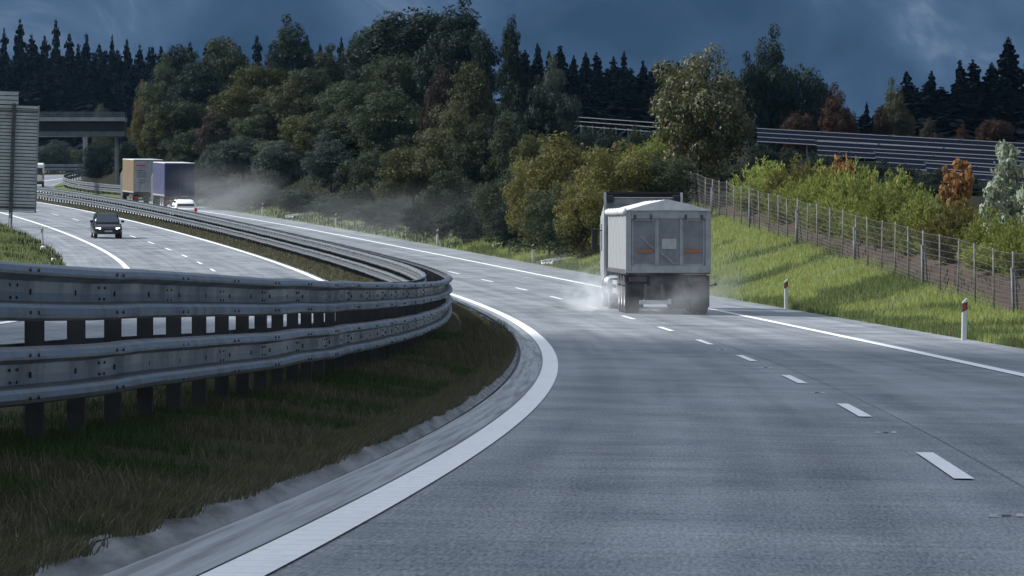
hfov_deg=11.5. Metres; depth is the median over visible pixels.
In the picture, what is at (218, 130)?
tree
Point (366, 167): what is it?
tree
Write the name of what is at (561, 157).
shrub
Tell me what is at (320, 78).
tree
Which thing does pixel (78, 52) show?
spruce
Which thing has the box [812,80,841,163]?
tree
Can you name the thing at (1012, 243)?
willow bush
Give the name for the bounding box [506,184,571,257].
shrub
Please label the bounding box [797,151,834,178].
shrub
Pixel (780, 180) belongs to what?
willow bush
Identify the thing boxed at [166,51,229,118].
tree
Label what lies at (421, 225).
shrub
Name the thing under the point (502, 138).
tree
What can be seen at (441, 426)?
ground
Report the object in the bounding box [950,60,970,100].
spruce
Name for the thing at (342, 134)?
tree
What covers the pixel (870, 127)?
spruce
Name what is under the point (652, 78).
spruce
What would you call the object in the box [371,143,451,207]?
tree
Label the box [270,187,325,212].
shrub
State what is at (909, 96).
spruce
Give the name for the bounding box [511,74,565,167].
tree
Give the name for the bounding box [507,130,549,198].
tree
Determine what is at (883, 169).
shrub
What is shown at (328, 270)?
grass
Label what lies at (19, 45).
spruce
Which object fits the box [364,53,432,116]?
tree
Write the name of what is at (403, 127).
tree
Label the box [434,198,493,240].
shrub
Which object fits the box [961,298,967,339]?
marker post
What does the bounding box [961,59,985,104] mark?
spruce
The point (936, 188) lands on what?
shrub
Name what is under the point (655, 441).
road
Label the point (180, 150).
tree
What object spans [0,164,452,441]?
crash barrier
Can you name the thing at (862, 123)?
spruce
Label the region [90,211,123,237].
car
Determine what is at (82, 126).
footbridge
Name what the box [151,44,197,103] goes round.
tree
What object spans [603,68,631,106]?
spruce
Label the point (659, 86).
spruce
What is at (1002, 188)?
sapling
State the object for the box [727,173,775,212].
willow bush
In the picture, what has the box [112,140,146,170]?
tree
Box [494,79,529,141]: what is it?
tree
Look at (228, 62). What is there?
tree
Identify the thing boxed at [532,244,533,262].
marker post
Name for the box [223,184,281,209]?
dust cloud
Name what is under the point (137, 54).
spruce
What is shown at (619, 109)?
spruce
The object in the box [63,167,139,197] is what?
crash barrier
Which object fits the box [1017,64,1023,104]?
spruce
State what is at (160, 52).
spruce
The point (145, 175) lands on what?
rear door
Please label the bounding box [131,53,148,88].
spruce
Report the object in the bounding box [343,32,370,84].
tree
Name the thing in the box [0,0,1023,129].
sky
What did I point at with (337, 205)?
shrub
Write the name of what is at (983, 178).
solar table
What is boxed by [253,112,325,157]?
tree
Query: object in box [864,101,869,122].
spruce
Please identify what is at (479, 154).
tree
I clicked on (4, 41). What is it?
spruce
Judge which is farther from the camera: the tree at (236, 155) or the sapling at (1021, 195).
the tree at (236, 155)
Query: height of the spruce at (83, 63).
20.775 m
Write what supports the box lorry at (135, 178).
on the road at (655, 441)
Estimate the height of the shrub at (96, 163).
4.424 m
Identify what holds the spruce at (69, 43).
on the ground at (25, 243)
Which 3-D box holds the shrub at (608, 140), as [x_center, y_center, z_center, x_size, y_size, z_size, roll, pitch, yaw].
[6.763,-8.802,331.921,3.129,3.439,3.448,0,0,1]
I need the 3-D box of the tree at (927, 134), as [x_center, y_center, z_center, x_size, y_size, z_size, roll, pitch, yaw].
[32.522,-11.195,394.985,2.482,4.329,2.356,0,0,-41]
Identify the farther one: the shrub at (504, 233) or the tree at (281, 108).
the tree at (281, 108)
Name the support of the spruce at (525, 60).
on the ground at (823, 239)
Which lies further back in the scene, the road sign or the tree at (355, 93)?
the tree at (355, 93)
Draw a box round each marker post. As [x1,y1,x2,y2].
[41,227,43,244]
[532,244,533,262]
[784,279,787,308]
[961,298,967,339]
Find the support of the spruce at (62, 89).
on the ground at (25, 243)
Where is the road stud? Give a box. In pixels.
[988,513,1023,516]
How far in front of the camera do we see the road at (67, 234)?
258.53 m
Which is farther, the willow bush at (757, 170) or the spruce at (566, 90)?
the spruce at (566, 90)
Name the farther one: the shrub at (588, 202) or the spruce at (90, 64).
the spruce at (90, 64)
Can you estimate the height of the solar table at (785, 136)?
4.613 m
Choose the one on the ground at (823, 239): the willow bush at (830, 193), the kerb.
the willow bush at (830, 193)
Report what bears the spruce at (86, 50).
on the ground at (25, 243)
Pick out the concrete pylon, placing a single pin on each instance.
(85, 141)
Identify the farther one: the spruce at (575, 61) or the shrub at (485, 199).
the spruce at (575, 61)
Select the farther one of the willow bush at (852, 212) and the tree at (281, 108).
the tree at (281, 108)
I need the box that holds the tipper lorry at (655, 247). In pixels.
[592,192,716,313]
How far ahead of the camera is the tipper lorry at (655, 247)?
151.74 m
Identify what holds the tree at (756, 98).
on the ground at (823, 239)
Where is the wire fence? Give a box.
[628,171,1023,315]
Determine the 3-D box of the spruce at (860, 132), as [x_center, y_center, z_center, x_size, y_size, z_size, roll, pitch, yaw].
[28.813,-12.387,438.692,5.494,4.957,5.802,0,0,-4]
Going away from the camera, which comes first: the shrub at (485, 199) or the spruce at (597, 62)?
the shrub at (485, 199)
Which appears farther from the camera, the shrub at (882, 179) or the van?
the van
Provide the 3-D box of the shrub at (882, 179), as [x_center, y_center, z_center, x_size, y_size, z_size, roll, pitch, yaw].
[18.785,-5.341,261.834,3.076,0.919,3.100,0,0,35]
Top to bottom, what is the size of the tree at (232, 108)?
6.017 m
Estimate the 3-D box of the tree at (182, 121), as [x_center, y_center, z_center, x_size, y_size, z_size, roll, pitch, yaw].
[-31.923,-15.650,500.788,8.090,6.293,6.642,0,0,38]
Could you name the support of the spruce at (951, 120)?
on the ground at (823, 239)
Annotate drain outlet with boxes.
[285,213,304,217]
[541,257,569,263]
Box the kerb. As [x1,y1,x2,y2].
[31,240,520,575]
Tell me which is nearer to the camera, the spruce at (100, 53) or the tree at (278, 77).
the tree at (278, 77)
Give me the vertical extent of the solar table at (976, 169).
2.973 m
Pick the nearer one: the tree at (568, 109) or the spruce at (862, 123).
the tree at (568, 109)
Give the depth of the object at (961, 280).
175.32 m
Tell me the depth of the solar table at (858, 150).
344.66 m
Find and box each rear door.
[134,161,161,191]
[165,164,193,194]
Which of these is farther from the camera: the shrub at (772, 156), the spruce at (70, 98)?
the spruce at (70, 98)
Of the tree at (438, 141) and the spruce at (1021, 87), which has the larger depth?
the spruce at (1021, 87)
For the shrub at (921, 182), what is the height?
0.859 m
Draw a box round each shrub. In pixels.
[38,139,74,171]
[57,147,82,171]
[77,140,114,177]
[77,170,107,178]
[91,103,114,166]
[110,160,122,176]
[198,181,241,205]
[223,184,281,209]
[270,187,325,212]
[309,193,364,218]
[345,198,410,228]
[394,199,444,236]
[433,220,449,239]
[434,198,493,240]
[469,168,524,246]
[483,199,538,249]
[499,155,570,247]
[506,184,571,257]
[522,131,617,231]
[550,209,599,256]
[552,175,608,258]
[553,139,666,227]
[569,125,600,171]
[592,127,626,158]
[614,130,664,168]
[617,132,683,190]
[625,124,647,159]
[635,152,699,203]
[683,161,710,192]
[693,162,746,190]
[743,144,784,171]
[770,147,817,171]
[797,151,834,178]
[827,154,872,179]
[857,176,893,191]
[859,159,895,181]
[879,181,929,195]
[886,164,924,184]
[913,166,949,191]
[915,184,950,196]
[943,184,986,195]
[945,174,985,195]
[978,176,1015,195]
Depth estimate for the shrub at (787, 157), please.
313.69 m
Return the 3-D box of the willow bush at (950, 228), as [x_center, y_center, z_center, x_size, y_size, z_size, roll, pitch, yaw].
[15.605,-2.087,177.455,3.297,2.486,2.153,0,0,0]
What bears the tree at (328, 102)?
on the ground at (823, 239)
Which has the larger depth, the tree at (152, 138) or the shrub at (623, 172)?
the tree at (152, 138)
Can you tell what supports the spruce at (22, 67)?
on the ground at (25, 243)
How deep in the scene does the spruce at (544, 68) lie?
540.11 m
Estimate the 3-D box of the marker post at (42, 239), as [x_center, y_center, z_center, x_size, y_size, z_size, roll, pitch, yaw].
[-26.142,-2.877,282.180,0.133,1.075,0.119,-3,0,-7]
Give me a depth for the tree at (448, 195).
319.76 m
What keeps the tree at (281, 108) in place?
on the ground at (823, 239)
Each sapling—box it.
[819,151,857,181]
[886,163,915,199]
[930,157,988,224]
[978,139,1023,233]
[1016,188,1023,224]
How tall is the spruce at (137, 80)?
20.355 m
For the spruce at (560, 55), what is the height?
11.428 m
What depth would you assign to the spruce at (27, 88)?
748.66 m
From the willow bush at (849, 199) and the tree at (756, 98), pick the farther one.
the tree at (756, 98)
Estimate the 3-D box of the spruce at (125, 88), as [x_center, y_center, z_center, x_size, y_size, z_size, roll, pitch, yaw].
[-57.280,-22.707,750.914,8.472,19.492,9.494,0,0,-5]
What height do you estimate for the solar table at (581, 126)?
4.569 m
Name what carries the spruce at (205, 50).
on the ground at (441, 426)
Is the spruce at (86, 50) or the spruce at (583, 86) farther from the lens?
the spruce at (86, 50)
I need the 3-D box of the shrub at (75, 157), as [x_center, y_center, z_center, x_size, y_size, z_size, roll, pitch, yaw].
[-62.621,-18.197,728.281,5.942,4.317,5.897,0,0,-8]
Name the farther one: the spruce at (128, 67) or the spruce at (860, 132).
the spruce at (128, 67)
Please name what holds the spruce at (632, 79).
on the ground at (823, 239)
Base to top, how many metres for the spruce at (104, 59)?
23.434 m
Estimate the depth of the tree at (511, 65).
378.29 m
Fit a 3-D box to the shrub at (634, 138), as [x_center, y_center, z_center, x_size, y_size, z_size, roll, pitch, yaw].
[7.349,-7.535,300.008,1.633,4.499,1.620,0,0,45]
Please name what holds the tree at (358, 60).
on the ground at (823, 239)
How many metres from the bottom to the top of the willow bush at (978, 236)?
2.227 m
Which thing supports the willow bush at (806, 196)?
on the ground at (823, 239)
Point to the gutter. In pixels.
(203, 553)
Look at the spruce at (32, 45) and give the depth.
786.44 m
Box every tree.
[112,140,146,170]
[127,100,146,148]
[130,104,178,161]
[133,79,147,123]
[135,53,182,128]
[147,98,213,143]
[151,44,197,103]
[157,130,206,173]
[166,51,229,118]
[190,111,239,158]
[195,145,230,187]
[196,35,252,90]
[204,83,272,129]
[204,136,269,183]
[227,96,294,152]
[228,62,293,107]
[249,140,308,187]
[252,69,321,126]
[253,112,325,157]
[264,13,323,79]
[289,43,350,112]
[299,134,359,193]
[304,80,360,138]
[308,113,383,166]
[329,54,410,131]
[336,150,399,206]
[338,16,409,85]
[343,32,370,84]
[346,80,428,162]
[357,6,478,78]
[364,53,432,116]
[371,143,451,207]
[411,0,502,95]
[411,100,479,175]
[416,65,453,145]
[417,169,476,228]
[428,61,500,143]
[443,113,504,194]
[469,27,498,130]
[478,109,526,194]
[490,13,532,127]
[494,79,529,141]
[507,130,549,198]
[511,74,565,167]
[528,54,582,162]
[647,42,757,203]
[729,50,771,160]
[735,23,798,151]
[762,63,827,152]
[779,110,817,158]
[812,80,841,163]
[817,82,860,159]
[872,106,892,159]
[873,76,916,142]
[912,117,943,163]
[954,123,971,146]
[974,118,1016,143]
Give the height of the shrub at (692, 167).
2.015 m
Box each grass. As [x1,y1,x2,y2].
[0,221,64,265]
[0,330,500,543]
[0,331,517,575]
[64,204,377,281]
[170,161,506,249]
[426,312,515,371]
[453,200,1023,344]
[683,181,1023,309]
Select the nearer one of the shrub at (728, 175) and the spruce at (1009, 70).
the shrub at (728, 175)
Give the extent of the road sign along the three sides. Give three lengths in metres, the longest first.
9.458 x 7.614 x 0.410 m
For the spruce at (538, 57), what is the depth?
550.08 m
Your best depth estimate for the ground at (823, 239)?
222.16 m
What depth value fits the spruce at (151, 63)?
768.90 m
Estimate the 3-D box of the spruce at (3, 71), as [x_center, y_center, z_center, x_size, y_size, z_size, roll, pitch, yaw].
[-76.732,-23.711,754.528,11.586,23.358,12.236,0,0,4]
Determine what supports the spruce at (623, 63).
on the ground at (823, 239)
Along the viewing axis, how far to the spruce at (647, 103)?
528.05 m
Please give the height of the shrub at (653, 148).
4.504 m
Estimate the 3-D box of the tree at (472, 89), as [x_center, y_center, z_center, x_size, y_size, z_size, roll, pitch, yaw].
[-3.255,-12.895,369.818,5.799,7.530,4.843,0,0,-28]
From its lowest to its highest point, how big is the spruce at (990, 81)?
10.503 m
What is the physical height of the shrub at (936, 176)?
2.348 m
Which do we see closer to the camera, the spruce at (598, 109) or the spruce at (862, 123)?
the spruce at (862, 123)
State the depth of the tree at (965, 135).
393.87 m
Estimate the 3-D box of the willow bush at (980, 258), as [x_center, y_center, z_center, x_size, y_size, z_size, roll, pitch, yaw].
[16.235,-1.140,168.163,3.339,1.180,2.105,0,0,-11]
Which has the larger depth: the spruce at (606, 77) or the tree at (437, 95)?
the spruce at (606, 77)
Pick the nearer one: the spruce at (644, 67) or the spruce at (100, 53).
the spruce at (644, 67)
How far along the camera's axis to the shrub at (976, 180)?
289.77 m
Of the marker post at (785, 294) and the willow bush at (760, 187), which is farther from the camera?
the willow bush at (760, 187)
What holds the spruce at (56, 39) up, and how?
on the ground at (25, 243)
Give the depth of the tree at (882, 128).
401.74 m
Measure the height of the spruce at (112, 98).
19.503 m
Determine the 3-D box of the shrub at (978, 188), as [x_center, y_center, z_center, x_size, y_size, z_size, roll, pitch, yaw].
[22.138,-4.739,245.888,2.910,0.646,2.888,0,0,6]
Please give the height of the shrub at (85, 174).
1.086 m
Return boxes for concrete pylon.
[81,137,87,178]
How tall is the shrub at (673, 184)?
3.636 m
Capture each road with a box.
[0,202,326,343]
[35,175,1023,575]
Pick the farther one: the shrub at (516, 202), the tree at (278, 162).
the tree at (278, 162)
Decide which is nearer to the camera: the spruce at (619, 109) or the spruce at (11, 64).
the spruce at (619, 109)
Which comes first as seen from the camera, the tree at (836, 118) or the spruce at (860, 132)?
the tree at (836, 118)
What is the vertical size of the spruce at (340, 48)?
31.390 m
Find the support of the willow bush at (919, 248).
on the ground at (823, 239)
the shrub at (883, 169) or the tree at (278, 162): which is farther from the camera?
the tree at (278, 162)
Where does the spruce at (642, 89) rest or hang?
on the ground at (823, 239)
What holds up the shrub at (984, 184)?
on the ground at (823, 239)
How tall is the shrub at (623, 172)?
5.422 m
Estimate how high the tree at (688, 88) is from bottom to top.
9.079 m
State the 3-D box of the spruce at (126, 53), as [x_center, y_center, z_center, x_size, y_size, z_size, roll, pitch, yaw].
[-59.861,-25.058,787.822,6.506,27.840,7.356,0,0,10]
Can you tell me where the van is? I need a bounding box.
[37,163,43,186]
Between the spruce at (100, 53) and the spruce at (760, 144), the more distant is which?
the spruce at (100, 53)
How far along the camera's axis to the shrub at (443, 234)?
315.12 m
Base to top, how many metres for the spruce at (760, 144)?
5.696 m
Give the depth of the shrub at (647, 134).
329.62 m
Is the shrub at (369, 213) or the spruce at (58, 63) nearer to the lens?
the shrub at (369, 213)
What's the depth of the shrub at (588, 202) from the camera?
252.38 m
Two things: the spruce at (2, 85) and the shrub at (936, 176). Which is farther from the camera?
the spruce at (2, 85)
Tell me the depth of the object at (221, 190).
431.91 m
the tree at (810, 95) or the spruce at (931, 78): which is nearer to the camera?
the tree at (810, 95)
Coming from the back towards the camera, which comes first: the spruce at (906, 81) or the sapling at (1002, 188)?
the spruce at (906, 81)
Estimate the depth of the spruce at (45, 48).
785.06 m
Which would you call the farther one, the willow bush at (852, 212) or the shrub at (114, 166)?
the shrub at (114, 166)
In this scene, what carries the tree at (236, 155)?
on the ground at (823, 239)
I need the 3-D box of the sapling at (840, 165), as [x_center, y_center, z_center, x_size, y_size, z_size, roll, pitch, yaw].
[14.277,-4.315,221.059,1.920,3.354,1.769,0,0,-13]
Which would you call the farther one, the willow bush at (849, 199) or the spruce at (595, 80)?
the spruce at (595, 80)
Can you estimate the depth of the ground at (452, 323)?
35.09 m
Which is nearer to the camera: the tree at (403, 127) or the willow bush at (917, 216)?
the willow bush at (917, 216)
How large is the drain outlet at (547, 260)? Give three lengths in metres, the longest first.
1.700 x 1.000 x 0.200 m
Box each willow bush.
[727,155,805,192]
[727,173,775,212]
[753,176,814,224]
[763,153,817,198]
[781,159,858,231]
[799,186,853,236]
[816,155,891,241]
[837,200,898,243]
[853,168,927,247]
[873,211,921,254]
[881,182,958,255]
[913,194,987,263]
[917,237,951,261]
[951,205,1020,270]
[954,236,1020,270]
[984,213,1023,278]
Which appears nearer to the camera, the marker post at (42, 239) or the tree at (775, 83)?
the marker post at (42, 239)
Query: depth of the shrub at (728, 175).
281.41 m
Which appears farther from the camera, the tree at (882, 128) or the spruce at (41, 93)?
the spruce at (41, 93)
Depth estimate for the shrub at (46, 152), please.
721.16 m
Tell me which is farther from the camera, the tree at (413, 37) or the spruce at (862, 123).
the spruce at (862, 123)
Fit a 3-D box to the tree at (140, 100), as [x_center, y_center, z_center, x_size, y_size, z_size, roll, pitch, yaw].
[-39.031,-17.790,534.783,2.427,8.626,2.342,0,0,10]
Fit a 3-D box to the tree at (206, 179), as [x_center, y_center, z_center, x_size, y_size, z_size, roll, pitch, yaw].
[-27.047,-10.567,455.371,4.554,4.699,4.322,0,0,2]
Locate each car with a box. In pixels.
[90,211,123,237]
[167,199,196,215]
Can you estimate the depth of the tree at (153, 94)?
524.84 m
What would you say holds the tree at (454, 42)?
on the ground at (823, 239)
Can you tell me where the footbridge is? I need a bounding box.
[39,111,126,188]
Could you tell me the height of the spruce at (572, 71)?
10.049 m
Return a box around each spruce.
[0,28,9,72]
[0,52,7,89]
[0,74,9,104]
[3,65,22,104]
[5,59,14,77]
[13,19,26,64]
[14,49,33,91]
[15,69,36,105]
[23,68,62,174]
[25,34,37,61]
[29,48,43,82]
[39,35,53,76]
[40,67,77,174]
[50,19,65,74]
[51,50,67,82]
[51,67,85,174]
[61,66,103,170]
[62,45,80,85]
[64,33,75,63]
[74,65,132,166]
[75,43,81,69]
[77,52,86,81]
[81,33,90,72]
[81,53,102,89]
[95,43,102,63]
[99,49,118,88]
[108,35,115,61]
[111,50,131,92]
[117,70,136,127]
[123,39,132,65]
[123,57,135,81]
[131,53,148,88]
[131,70,148,99]
[134,45,142,73]
[144,47,150,69]
[146,45,158,83]
[156,46,163,64]
[182,41,194,65]
[200,44,213,66]
[250,35,262,82]
[337,37,345,75]
[496,65,532,103]
[515,50,531,79]
[522,61,548,102]
[530,43,542,72]
[542,61,553,78]
[547,60,581,102]
[552,46,568,70]
[557,85,571,113]
[562,92,602,136]
[568,61,579,91]
[570,55,578,74]
[574,69,600,106]
[578,52,591,78]
[584,97,618,138]
[589,66,602,96]
[590,52,604,81]
[593,67,612,95]
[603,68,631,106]
[604,90,649,137]
[609,56,617,80]
[621,51,627,79]
[626,67,636,90]
[628,69,659,106]
[630,100,654,133]
[639,61,647,73]
[642,93,658,129]
[648,66,659,90]
[648,93,688,146]
[655,61,669,94]
[753,139,779,159]
[826,123,862,159]
[849,105,907,161]
[855,114,870,128]
[861,115,874,133]
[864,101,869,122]
[895,71,912,103]
[896,104,920,136]
[900,85,919,120]
[909,82,943,136]
[919,91,981,144]
[927,71,936,90]
[933,87,950,107]
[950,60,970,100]
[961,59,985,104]
[971,93,996,139]
[978,62,1001,101]
[994,37,1023,104]
[1005,98,1023,142]
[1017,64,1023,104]
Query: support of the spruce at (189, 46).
on the ground at (441, 426)
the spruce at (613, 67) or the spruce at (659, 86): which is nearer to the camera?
the spruce at (659, 86)
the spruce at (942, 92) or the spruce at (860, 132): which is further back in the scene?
the spruce at (942, 92)
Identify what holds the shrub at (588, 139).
on the ground at (823, 239)
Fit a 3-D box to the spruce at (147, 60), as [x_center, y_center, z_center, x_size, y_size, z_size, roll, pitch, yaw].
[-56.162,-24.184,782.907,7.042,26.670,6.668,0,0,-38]
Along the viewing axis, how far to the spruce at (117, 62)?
764.93 m
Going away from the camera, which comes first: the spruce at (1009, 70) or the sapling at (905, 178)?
the sapling at (905, 178)
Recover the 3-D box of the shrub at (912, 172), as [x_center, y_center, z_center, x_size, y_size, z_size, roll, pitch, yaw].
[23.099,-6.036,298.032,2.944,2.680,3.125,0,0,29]
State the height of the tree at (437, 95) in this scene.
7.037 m
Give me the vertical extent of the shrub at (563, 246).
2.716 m
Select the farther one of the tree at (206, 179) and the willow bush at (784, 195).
the tree at (206, 179)
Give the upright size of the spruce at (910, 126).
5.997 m
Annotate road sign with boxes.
[0,91,39,226]
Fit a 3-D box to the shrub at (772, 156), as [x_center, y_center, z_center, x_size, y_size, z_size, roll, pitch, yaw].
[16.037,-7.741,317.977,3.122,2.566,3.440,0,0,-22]
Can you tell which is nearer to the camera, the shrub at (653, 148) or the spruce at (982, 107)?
the shrub at (653, 148)
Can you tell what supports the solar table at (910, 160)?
on the ground at (823, 239)
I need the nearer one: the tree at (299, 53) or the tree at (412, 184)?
the tree at (412, 184)
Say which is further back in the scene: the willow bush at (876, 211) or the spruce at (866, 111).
the spruce at (866, 111)
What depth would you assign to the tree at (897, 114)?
404.37 m
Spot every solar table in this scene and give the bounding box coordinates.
[574,117,659,136]
[756,127,1023,169]
[815,140,1023,163]
[873,151,1022,174]
[924,161,1019,178]
[957,172,1023,186]
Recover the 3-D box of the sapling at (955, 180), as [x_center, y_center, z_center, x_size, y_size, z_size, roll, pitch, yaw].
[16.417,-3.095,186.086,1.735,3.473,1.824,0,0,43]
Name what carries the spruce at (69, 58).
on the ground at (25, 243)
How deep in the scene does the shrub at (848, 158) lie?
305.83 m
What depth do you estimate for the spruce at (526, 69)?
547.90 m
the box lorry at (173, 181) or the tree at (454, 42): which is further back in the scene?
the box lorry at (173, 181)
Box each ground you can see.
[0,171,75,264]
[0,172,497,541]
[55,89,1023,347]
[184,300,517,542]
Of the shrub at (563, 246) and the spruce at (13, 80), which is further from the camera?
the spruce at (13, 80)
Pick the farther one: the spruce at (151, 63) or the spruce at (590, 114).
the spruce at (151, 63)
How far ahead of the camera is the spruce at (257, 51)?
795.14 m
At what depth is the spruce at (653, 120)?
508.70 m
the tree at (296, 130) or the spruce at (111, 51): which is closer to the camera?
the tree at (296, 130)
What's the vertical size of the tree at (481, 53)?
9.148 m
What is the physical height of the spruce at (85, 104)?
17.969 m
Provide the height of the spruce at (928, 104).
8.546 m
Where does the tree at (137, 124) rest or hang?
on the ground at (823, 239)
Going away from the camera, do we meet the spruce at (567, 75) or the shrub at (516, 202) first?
the shrub at (516, 202)
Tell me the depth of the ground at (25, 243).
261.81 m
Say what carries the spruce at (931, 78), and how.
on the ground at (823, 239)
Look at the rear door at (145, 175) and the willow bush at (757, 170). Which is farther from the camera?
the rear door at (145, 175)
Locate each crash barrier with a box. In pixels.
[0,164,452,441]
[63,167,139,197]
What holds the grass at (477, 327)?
on the ground at (452, 323)
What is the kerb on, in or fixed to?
on the road at (655, 441)
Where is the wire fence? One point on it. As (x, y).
(750, 212)
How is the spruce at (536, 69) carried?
on the ground at (823, 239)
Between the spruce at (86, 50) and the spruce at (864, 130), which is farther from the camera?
the spruce at (86, 50)
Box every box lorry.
[120,159,162,204]
[151,162,194,206]
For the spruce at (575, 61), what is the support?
on the ground at (823, 239)
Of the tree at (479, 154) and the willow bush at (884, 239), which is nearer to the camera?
the willow bush at (884, 239)
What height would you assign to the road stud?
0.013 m
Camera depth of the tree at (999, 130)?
397.43 m
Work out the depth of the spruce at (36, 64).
771.35 m
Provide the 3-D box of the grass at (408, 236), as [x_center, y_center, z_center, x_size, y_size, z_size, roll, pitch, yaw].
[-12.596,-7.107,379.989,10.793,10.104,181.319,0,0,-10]
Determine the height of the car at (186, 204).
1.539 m
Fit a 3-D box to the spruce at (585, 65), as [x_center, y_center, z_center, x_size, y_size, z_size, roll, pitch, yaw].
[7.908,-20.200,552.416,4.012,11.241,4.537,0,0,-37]
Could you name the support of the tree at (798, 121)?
on the ground at (823, 239)
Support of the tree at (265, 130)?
on the ground at (823, 239)
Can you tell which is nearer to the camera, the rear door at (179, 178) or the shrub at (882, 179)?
the shrub at (882, 179)
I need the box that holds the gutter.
[102,239,540,575]
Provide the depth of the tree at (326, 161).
400.85 m

